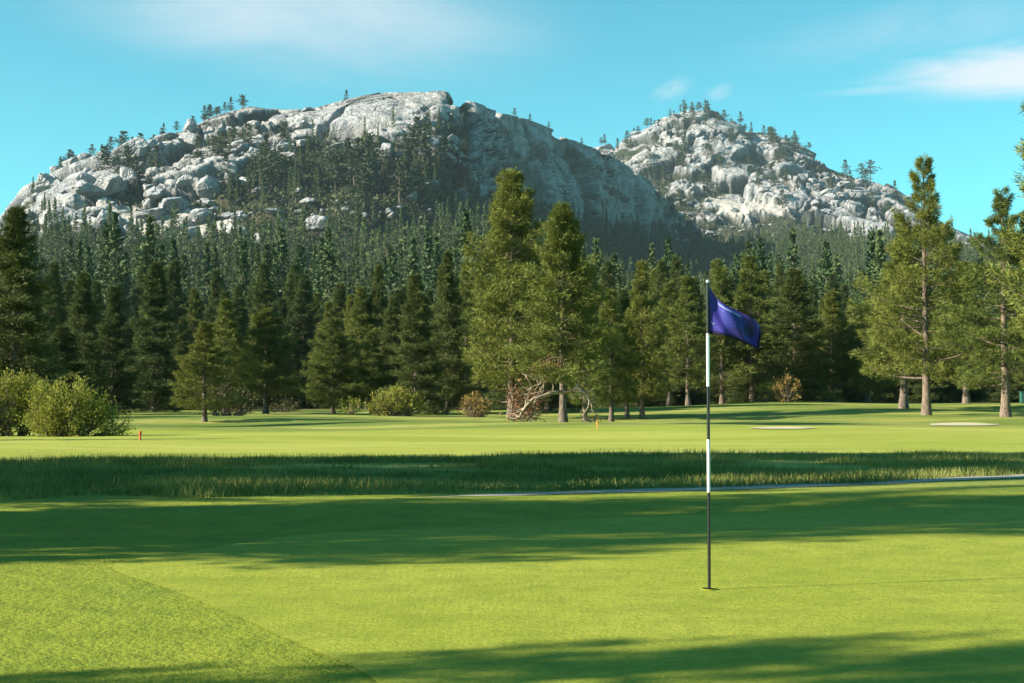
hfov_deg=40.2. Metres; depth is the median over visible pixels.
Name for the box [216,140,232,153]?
mountain pine
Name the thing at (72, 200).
boulder
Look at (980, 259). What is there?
fir tree
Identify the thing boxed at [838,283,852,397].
pine tree
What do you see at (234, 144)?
boulder
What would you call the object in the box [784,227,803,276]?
fir tree
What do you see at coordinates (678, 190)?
mountain pine
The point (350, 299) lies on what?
pine tree
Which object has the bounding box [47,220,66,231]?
boulder
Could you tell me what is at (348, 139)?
mountain pine
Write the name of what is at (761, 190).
boulder
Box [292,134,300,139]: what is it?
boulder
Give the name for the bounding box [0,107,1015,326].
forest
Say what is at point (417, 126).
mountain pine
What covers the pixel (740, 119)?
mountain pine
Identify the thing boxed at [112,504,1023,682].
putting green
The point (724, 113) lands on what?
mountain pine
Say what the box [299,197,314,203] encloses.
boulder
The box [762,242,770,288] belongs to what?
fir tree
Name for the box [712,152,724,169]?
mountain pine
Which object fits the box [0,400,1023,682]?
ground
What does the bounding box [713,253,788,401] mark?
pine tree
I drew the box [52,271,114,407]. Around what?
pine tree
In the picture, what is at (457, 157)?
mountain pine
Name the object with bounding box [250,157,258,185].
mountain pine
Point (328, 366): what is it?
pine tree
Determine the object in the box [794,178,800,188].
mountain pine
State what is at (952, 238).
fir tree
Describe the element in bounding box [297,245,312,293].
fir tree
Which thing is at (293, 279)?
pine tree
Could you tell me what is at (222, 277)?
fir tree
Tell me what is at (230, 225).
boulder
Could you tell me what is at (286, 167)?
mountain pine
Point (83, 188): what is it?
boulder
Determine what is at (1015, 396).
pine tree
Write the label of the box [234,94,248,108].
mountain pine
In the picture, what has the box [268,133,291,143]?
boulder
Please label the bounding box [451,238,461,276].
fir tree
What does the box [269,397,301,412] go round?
shrub
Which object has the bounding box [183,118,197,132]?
boulder
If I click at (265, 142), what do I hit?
mountain pine
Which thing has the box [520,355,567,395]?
broken limb
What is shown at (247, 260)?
fir tree
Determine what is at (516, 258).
fir tree
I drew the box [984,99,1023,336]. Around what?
pine tree
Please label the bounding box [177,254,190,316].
fir tree
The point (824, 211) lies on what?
boulder
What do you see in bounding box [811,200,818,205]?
boulder
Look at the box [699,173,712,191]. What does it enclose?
mountain pine
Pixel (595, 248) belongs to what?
fir tree
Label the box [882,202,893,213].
mountain pine
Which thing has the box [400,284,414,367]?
pine tree
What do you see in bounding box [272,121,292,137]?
mountain pine
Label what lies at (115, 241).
fir tree
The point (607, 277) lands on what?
pine tree
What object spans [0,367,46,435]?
willow bush
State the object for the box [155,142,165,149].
boulder
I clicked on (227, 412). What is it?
shrub
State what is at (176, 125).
mountain pine
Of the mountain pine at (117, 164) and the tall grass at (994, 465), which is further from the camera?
the mountain pine at (117, 164)
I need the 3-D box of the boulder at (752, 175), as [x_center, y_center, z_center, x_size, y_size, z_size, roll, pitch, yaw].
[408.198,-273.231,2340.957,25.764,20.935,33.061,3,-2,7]
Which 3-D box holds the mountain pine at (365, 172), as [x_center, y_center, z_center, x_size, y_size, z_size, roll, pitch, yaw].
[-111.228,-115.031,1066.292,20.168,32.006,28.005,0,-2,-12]
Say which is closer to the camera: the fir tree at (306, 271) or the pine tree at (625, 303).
the pine tree at (625, 303)
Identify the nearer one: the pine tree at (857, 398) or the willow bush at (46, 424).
the willow bush at (46, 424)
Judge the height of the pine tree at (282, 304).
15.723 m
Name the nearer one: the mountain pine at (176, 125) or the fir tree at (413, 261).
the fir tree at (413, 261)
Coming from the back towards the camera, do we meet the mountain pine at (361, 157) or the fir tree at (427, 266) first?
the mountain pine at (361, 157)
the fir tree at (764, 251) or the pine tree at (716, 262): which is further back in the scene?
the fir tree at (764, 251)
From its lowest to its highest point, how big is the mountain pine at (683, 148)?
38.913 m
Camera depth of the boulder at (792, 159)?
2486.45 m
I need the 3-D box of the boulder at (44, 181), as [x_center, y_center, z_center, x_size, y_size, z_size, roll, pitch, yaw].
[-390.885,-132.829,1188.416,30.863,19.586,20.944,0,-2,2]
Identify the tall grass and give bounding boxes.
[0,447,1023,499]
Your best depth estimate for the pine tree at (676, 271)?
197.01 m
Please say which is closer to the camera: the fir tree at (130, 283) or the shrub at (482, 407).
the shrub at (482, 407)
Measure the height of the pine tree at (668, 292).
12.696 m
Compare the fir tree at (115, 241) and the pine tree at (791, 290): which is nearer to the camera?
the pine tree at (791, 290)
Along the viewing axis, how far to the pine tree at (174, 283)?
174.30 m
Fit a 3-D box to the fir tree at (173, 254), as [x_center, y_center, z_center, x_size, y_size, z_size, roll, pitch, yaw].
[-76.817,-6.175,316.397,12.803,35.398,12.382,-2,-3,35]
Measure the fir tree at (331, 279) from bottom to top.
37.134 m
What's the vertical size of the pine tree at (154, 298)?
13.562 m
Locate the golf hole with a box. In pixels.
[701,587,717,589]
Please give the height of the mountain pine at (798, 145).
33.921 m
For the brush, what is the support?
on the mountain at (560, 169)
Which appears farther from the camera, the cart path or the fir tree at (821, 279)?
the fir tree at (821, 279)
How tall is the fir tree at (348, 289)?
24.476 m
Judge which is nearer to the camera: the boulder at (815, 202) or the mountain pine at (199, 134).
the mountain pine at (199, 134)
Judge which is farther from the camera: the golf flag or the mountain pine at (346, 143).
the mountain pine at (346, 143)
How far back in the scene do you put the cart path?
21.86 m
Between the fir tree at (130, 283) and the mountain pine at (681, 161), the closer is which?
the fir tree at (130, 283)
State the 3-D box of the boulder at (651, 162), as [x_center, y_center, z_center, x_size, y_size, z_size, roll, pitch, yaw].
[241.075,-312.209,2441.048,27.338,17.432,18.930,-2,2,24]
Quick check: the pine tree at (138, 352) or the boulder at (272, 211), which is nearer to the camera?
the pine tree at (138, 352)
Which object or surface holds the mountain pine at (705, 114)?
on the mountain at (731, 182)
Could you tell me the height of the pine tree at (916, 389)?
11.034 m
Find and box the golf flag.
[709,286,760,348]
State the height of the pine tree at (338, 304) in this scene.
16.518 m
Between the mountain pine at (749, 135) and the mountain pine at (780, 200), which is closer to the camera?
the mountain pine at (780, 200)
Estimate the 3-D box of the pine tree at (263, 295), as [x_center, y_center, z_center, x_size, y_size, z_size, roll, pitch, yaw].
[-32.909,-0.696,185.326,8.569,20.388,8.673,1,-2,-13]
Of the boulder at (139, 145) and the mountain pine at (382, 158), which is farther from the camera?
the boulder at (139, 145)
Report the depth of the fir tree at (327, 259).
316.70 m
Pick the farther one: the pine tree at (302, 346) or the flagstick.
the pine tree at (302, 346)
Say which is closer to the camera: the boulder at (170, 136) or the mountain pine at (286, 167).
the mountain pine at (286, 167)
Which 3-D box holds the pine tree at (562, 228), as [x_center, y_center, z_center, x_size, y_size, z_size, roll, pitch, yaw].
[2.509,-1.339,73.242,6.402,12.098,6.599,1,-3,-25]
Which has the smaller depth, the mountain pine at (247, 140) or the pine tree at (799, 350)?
the pine tree at (799, 350)
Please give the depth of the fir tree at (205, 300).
316.50 m
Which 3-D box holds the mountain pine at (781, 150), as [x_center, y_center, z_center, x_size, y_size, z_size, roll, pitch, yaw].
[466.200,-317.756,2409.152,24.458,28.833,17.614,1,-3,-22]
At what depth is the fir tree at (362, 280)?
343.26 m
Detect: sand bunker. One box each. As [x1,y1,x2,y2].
[750,426,813,428]
[930,422,998,424]
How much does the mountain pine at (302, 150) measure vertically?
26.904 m
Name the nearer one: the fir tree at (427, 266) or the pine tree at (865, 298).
the pine tree at (865, 298)
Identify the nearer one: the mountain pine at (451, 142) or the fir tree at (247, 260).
the fir tree at (247, 260)
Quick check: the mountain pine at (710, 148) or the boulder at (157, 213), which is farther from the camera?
the mountain pine at (710, 148)
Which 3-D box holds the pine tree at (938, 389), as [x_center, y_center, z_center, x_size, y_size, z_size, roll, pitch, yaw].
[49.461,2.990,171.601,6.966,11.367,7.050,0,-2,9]
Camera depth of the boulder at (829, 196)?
2241.43 m
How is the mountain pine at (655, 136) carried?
on the mountain at (731, 182)
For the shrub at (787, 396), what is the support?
on the ground at (852, 426)
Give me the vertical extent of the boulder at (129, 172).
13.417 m
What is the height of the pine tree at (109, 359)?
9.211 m
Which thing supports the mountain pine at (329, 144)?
on the mountain at (560, 169)
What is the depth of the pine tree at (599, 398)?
92.25 m
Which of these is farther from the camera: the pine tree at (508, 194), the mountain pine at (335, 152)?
the mountain pine at (335, 152)
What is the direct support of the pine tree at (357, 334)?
on the ground at (852, 426)
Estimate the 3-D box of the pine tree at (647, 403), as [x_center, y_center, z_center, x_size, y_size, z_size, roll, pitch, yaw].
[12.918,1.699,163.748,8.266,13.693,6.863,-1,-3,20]
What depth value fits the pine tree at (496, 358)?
186.26 m
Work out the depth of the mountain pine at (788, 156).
2465.27 m
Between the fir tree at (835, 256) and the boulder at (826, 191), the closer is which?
the fir tree at (835, 256)
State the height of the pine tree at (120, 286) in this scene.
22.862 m
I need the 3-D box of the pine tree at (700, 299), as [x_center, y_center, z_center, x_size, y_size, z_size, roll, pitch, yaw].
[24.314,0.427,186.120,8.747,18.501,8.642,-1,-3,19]
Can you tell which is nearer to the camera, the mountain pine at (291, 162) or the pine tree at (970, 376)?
the pine tree at (970, 376)
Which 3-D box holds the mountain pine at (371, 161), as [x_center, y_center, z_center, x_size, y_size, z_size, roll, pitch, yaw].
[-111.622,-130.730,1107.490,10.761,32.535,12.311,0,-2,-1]
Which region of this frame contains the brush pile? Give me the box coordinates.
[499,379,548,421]
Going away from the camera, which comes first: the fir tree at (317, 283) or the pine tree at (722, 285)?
the pine tree at (722, 285)
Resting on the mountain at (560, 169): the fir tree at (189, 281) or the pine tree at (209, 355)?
the fir tree at (189, 281)
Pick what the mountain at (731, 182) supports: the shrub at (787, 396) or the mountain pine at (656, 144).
the mountain pine at (656, 144)
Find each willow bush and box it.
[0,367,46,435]
[12,372,135,436]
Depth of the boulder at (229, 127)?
1298.73 m
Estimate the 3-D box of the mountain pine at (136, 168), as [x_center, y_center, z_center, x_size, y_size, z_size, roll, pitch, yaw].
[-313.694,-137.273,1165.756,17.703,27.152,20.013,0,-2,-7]
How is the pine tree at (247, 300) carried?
on the ground at (852, 426)
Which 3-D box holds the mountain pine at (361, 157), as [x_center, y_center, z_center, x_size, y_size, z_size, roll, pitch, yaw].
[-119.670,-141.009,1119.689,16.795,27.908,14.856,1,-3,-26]
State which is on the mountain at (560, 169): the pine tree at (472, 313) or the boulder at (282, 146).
the boulder at (282, 146)
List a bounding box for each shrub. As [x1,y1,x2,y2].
[198,383,259,415]
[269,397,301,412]
[337,394,362,413]
[364,384,425,415]
[456,390,494,416]
[577,406,603,421]
[753,378,778,401]
[770,368,804,402]
[818,388,839,401]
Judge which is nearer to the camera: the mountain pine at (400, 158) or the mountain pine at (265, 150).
the mountain pine at (400, 158)
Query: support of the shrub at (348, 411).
on the ground at (852, 426)
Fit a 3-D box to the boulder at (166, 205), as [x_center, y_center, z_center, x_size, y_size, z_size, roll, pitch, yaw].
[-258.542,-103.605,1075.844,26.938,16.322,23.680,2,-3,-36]
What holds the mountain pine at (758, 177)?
on the mountain at (731, 182)
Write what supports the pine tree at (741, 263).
on the ground at (852, 426)
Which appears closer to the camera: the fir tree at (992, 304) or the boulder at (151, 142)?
the fir tree at (992, 304)
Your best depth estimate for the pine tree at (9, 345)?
154.04 m
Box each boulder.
[30,193,38,201]
[34,173,61,192]
[39,206,82,224]
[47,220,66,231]
[50,166,59,172]
[50,192,86,209]
[51,179,60,187]
[61,156,78,166]
[71,180,109,196]
[74,172,96,183]
[77,153,88,160]
[78,206,101,216]
[93,173,126,196]
[97,209,120,218]
[112,137,153,158]
[120,167,136,178]
[134,161,149,169]
[134,207,167,219]
[143,186,165,200]
[147,139,157,148]
[154,132,177,141]
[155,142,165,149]
[159,197,190,214]
[175,174,192,188]
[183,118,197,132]
[183,154,193,158]
[190,208,212,222]
[191,158,203,165]
[196,176,221,197]
[197,198,214,205]
[219,212,231,218]
[226,126,240,132]
[226,223,250,235]
[228,139,245,147]
[236,143,250,151]
[236,211,245,218]
[239,177,251,184]
[247,147,259,152]
[249,120,259,128]
[254,186,269,192]
[266,208,284,214]
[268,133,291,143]
[277,142,292,151]
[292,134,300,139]
[292,139,305,147]
[293,120,311,129]
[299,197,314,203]
[301,107,314,111]
[305,215,330,229]
[314,124,328,132]
[327,142,345,150]
[385,208,393,214]
[387,212,395,217]
[395,151,402,157]
[629,131,640,135]
[643,157,657,166]
[695,163,703,168]
[704,231,713,234]
[748,172,763,180]
[757,187,769,192]
[769,136,781,142]
[781,156,794,161]
[807,178,817,183]
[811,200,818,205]
[819,188,835,195]
[821,209,831,213]
[822,192,837,201]
[832,185,840,192]
[836,192,849,199]
[837,181,854,189]
[849,192,855,198]
[868,186,880,193]
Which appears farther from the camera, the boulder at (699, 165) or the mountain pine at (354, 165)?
the boulder at (699, 165)
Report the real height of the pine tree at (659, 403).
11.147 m
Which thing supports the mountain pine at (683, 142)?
on the mountain at (731, 182)
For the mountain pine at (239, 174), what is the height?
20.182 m
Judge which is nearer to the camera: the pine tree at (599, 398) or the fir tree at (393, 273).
the pine tree at (599, 398)
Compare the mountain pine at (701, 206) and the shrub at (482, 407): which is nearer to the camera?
the shrub at (482, 407)
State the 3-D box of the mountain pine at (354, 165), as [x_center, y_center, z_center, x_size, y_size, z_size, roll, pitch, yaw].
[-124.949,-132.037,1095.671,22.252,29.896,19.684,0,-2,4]
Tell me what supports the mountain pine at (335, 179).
on the mountain at (560, 169)
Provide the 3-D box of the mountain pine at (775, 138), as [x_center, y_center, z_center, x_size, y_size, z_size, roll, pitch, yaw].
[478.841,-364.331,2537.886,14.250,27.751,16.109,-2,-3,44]
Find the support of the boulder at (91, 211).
on the mountain at (560, 169)
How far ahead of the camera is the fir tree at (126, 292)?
299.71 m
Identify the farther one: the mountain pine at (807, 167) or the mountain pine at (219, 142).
the mountain pine at (807, 167)
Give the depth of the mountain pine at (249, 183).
1100.47 m
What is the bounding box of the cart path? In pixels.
[411,474,1023,497]
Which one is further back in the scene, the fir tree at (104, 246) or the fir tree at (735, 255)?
the fir tree at (735, 255)
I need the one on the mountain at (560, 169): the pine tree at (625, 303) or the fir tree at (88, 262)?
the fir tree at (88, 262)
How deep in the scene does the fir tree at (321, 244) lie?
393.00 m
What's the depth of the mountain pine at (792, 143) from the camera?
2541.80 m
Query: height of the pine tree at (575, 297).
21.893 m
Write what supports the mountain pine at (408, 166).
on the mountain at (560, 169)
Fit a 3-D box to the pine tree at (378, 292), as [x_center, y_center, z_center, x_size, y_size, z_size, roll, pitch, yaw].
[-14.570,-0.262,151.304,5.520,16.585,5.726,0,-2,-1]
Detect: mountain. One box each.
[0,91,888,394]
[595,110,983,250]
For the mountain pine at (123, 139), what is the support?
on the mountain at (560, 169)
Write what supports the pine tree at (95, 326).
on the ground at (852, 426)
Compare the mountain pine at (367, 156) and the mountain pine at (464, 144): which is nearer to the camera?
the mountain pine at (367, 156)
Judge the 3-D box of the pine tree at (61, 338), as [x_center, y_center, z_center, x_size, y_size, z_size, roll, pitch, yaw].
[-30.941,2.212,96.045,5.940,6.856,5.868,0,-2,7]
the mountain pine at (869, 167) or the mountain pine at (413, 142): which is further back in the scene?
the mountain pine at (869, 167)
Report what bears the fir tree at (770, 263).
on the mountain at (560, 169)
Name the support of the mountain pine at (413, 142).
on the mountain at (560, 169)
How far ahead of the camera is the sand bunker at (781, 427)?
60.09 m
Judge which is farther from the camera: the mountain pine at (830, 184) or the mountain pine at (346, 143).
the mountain pine at (830, 184)
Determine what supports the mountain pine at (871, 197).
on the mountain at (731, 182)
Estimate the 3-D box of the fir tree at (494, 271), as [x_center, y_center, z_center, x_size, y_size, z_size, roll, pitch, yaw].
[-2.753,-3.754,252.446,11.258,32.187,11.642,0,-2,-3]
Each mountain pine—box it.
[66,151,76,158]
[86,144,95,154]
[93,146,113,170]
[98,152,115,168]
[107,136,113,151]
[111,131,128,146]
[111,156,122,173]
[117,145,141,167]
[131,161,145,178]
[138,159,150,173]
[143,146,154,166]
[148,144,163,166]
[172,121,179,133]
[188,135,207,158]
[194,132,205,145]
[200,105,207,121]
[200,106,212,119]
[206,135,225,155]
[215,140,222,155]
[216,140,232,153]
[217,130,227,147]
[218,152,231,176]
[220,178,228,189]
[225,124,241,143]
[226,97,234,112]
[232,171,243,178]
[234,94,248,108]
[237,123,257,143]
[239,95,248,108]
[241,154,258,172]
[242,175,256,192]
[246,165,256,184]
[247,158,270,184]
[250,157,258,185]
[253,143,267,169]
[258,138,274,161]
[259,146,269,176]
[259,150,277,188]
[263,155,287,190]
[263,167,277,187]
[269,152,288,181]
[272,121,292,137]
[275,154,296,190]
[277,129,289,141]
[277,162,297,187]
[281,158,305,183]
[284,156,298,179]
[290,141,298,163]
[294,150,325,182]
[297,146,308,169]
[305,159,318,185]
[311,166,326,184]
[319,142,336,165]
[319,165,328,181]
[322,149,347,171]
[323,163,343,190]
[325,155,342,181]
[332,143,342,158]
[337,154,366,186]
[338,141,352,163]
[338,153,344,176]
[342,137,353,160]
[342,153,355,179]
[343,137,370,178]
[349,174,378,205]
[352,169,376,204]
[356,149,370,174]
[357,148,378,185]
[360,133,380,165]
[360,137,382,178]
[366,156,376,185]
[366,185,376,209]
[374,149,391,170]
[385,163,415,203]
[387,155,396,172]
[388,169,396,193]
[391,134,402,149]
[392,157,421,194]
[393,157,404,193]
[394,182,403,196]
[395,163,420,194]
[398,132,411,156]
[401,162,423,204]
[406,127,420,154]
[407,116,429,145]
[407,131,418,151]
[415,123,437,157]
[416,134,434,162]
[418,138,429,162]
[430,134,451,171]
[437,133,454,173]
[446,139,462,169]
[453,149,465,180]
[456,157,477,187]
[458,137,472,155]
[624,138,630,149]
[641,167,651,182]
[646,149,655,165]
[650,132,659,145]
[650,165,658,185]
[652,137,660,146]
[659,165,666,178]
[668,188,684,207]
[677,151,686,170]
[678,136,686,151]
[678,145,688,160]
[679,106,689,121]
[681,131,688,145]
[688,107,696,124]
[695,201,704,216]
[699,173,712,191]
[700,110,709,120]
[700,143,709,158]
[707,144,713,156]
[708,182,716,197]
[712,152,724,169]
[720,110,729,124]
[729,128,737,144]
[737,111,743,123]
[745,132,756,140]
[745,154,751,164]
[750,164,761,173]
[754,168,763,188]
[764,126,774,143]
[766,164,774,183]
[768,129,776,143]
[771,133,779,145]
[774,142,784,161]
[774,167,792,185]
[776,148,786,162]
[777,189,786,207]
[784,152,790,161]
[787,137,796,155]
[792,137,801,147]
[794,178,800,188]
[803,157,811,170]
[821,175,834,187]
[827,174,833,187]
[841,160,851,177]
[845,170,851,181]
[849,178,856,190]
[852,163,868,178]
[859,192,879,206]
[860,169,871,190]
[863,159,881,180]
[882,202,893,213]
[891,180,897,195]
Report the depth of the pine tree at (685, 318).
127.59 m
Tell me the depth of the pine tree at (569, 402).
142.85 m
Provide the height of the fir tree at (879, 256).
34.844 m
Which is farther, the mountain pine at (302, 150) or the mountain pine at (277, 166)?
the mountain pine at (302, 150)
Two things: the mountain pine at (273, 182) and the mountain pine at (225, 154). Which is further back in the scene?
the mountain pine at (225, 154)
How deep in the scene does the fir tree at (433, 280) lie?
296.43 m
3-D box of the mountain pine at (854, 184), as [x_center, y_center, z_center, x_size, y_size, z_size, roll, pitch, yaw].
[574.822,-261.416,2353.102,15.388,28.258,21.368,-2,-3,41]
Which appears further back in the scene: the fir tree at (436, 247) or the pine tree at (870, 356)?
the fir tree at (436, 247)
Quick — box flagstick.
[706,280,710,588]
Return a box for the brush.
[2,96,959,256]
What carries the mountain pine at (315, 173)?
on the mountain at (560, 169)
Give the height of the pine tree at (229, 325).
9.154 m
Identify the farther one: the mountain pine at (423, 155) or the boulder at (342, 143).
the boulder at (342, 143)
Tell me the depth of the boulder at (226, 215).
1062.26 m
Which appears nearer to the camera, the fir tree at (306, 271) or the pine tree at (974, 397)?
the pine tree at (974, 397)
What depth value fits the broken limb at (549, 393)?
71.71 m
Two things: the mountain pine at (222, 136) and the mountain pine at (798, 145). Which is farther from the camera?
the mountain pine at (798, 145)
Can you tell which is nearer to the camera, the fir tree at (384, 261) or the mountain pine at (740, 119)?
the fir tree at (384, 261)
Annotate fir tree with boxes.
[20,237,45,300]
[58,258,66,291]
[71,241,84,282]
[79,245,97,312]
[96,212,132,313]
[96,222,112,317]
[119,265,131,323]
[120,259,134,319]
[127,214,163,324]
[132,252,143,310]
[157,243,168,269]
[164,237,188,321]
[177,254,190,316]
[185,277,191,321]
[195,241,214,308]
[203,294,208,321]
[219,269,226,290]
[230,243,252,314]
[232,239,254,308]
[253,243,278,301]
[267,251,274,285]
[269,227,291,303]
[295,249,305,277]
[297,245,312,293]
[303,267,312,296]
[310,236,326,304]
[313,275,323,317]
[317,227,338,314]
[319,242,338,299]
[345,281,352,303]
[360,277,366,299]
[374,255,388,309]
[384,261,394,299]
[386,251,400,304]
[400,236,425,306]
[418,227,436,302]
[425,261,440,316]
[429,236,441,299]
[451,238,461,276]
[452,209,482,301]
[481,248,505,317]
[486,225,531,322]
[587,237,602,305]
[611,253,621,290]
[615,264,623,291]
[647,242,656,295]
[662,235,675,282]
[679,257,685,274]
[728,253,737,275]
[730,269,737,284]
[733,253,741,278]
[735,265,740,283]
[739,241,752,274]
[750,247,757,300]
[755,238,768,296]
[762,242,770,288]
[766,251,774,297]
[772,253,781,291]
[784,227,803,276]
[807,268,819,300]
[811,240,841,307]
[817,265,825,297]
[830,253,849,296]
[833,255,842,308]
[854,279,865,315]
[859,230,881,322]
[863,228,895,316]
[906,232,921,319]
[927,240,947,293]
[938,230,960,297]
[976,254,996,313]
[983,253,1000,313]
[986,290,999,327]
[1009,209,1023,296]
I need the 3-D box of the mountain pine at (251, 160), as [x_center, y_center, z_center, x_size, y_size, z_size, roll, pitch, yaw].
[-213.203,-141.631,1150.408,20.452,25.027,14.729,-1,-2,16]
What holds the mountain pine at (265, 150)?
on the mountain at (560, 169)
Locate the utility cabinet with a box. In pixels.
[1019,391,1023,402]
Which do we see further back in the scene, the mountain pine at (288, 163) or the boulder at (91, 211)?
the mountain pine at (288, 163)
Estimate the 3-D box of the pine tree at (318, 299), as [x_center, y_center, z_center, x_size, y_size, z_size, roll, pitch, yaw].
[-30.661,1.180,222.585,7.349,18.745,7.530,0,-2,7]
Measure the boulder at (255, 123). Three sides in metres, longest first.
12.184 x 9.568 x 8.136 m
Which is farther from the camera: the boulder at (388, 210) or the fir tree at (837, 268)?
the boulder at (388, 210)
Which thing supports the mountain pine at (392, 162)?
on the mountain at (560, 169)
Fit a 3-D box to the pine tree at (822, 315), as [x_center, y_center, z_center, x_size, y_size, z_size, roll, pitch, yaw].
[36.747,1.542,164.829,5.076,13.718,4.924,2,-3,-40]
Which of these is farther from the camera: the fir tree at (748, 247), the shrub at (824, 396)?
the fir tree at (748, 247)
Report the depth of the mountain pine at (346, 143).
1149.16 m
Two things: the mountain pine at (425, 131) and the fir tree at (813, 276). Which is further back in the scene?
the mountain pine at (425, 131)
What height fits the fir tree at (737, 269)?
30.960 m
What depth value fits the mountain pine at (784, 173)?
2293.56 m
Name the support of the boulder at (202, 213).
on the mountain at (560, 169)
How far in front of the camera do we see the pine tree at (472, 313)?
185.00 m
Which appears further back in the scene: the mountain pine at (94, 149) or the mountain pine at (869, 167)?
the mountain pine at (869, 167)
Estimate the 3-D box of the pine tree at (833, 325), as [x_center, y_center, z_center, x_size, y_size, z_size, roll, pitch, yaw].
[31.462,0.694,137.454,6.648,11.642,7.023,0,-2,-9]
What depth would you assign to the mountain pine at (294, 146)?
1183.84 m
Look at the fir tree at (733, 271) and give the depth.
310.00 m
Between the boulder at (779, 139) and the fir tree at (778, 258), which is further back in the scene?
the boulder at (779, 139)
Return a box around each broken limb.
[510,384,562,417]
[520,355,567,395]
[563,353,595,415]
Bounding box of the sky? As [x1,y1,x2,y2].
[0,0,1023,238]
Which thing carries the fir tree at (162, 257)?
on the mountain at (560, 169)
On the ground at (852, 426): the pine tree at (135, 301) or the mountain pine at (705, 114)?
the pine tree at (135, 301)
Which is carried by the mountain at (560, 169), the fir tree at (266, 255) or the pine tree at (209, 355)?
the fir tree at (266, 255)
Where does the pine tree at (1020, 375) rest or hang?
on the ground at (852, 426)
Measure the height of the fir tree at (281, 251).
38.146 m
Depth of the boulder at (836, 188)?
2316.90 m
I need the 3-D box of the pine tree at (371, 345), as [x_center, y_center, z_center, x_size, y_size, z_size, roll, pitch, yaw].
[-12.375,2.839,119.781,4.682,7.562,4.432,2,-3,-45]
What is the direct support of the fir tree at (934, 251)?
on the ground at (852, 426)
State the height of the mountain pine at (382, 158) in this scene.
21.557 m
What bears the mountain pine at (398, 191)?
on the mountain at (560, 169)
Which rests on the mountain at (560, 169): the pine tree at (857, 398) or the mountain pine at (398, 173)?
the mountain pine at (398, 173)
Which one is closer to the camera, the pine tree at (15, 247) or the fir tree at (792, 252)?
the pine tree at (15, 247)
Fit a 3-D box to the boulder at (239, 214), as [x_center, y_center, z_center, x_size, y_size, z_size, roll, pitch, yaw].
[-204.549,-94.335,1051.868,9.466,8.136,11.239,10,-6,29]
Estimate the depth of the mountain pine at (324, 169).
1116.91 m
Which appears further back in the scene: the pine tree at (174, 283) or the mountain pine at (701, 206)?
the mountain pine at (701, 206)
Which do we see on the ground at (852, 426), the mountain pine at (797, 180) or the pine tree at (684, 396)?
the pine tree at (684, 396)
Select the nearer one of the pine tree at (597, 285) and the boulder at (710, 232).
the pine tree at (597, 285)
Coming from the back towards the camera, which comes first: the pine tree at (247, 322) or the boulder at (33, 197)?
the boulder at (33, 197)
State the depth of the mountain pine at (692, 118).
2621.91 m
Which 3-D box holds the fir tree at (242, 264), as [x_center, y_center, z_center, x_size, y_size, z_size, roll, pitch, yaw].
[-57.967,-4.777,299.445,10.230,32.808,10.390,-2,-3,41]
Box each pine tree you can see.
[0,205,74,426]
[0,273,18,373]
[37,277,68,334]
[38,261,77,386]
[38,324,101,417]
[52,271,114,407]
[61,278,77,360]
[79,303,98,349]
[87,285,149,414]
[87,329,134,399]
[90,280,118,405]
[107,282,130,347]
[115,260,189,412]
[117,323,148,401]
[125,328,151,398]
[127,265,146,328]
[134,267,176,352]
[148,258,200,407]
[159,317,201,410]
[168,321,245,421]
[170,288,208,397]
[189,299,206,397]
[191,298,258,399]
[196,268,223,401]
[202,288,248,410]
[229,285,262,409]
[229,307,309,413]
[243,310,255,398]
[244,282,265,403]
[245,261,295,406]
[269,296,300,406]
[273,273,319,408]
[277,261,320,406]
[297,317,372,413]
[306,301,333,407]
[310,283,357,408]
[311,291,326,346]
[328,294,362,408]
[338,285,384,408]
[348,299,379,408]
[349,331,393,413]
[355,264,396,408]
[367,296,409,413]
[374,273,450,414]
[389,288,412,382]
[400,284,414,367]
[405,338,440,408]
[419,249,473,411]
[423,289,437,352]
[428,311,450,382]
[441,296,489,409]
[442,261,487,411]
[450,274,460,403]
[450,280,495,406]
[458,166,569,417]
[476,312,498,398]
[479,320,529,410]
[483,306,506,404]
[500,201,623,421]
[516,268,589,411]
[541,330,592,408]
[548,282,616,420]
[565,263,582,377]
[572,270,605,407]
[582,288,642,421]
[589,300,650,407]
[594,289,645,407]
[596,259,618,404]
[598,298,657,417]
[607,258,673,418]
[636,330,685,406]
[643,279,703,405]
[648,259,684,406]
[648,268,657,309]
[657,274,722,405]
[669,254,683,306]
[675,285,704,405]
[683,277,718,401]
[690,334,735,404]
[691,265,757,403]
[703,258,722,303]
[703,275,736,400]
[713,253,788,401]
[724,314,781,402]
[725,253,760,402]
[744,266,842,401]
[752,269,785,390]
[770,263,790,400]
[776,305,838,400]
[778,273,820,400]
[800,291,863,401]
[808,283,819,317]
[811,298,845,401]
[823,271,860,401]
[835,299,898,402]
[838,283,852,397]
[842,302,865,402]
[845,235,963,408]
[848,296,880,402]
[850,153,1000,414]
[863,313,910,402]
[891,321,944,402]
[908,333,948,402]
[928,185,1023,416]
[928,307,960,402]
[932,260,1008,403]
[943,319,988,402]
[975,353,995,402]
[977,300,1023,402]
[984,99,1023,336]
[993,284,1023,383]
[996,337,1023,402]
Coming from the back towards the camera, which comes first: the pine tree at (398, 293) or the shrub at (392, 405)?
the pine tree at (398, 293)
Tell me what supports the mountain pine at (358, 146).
on the mountain at (560, 169)
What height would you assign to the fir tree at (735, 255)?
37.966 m

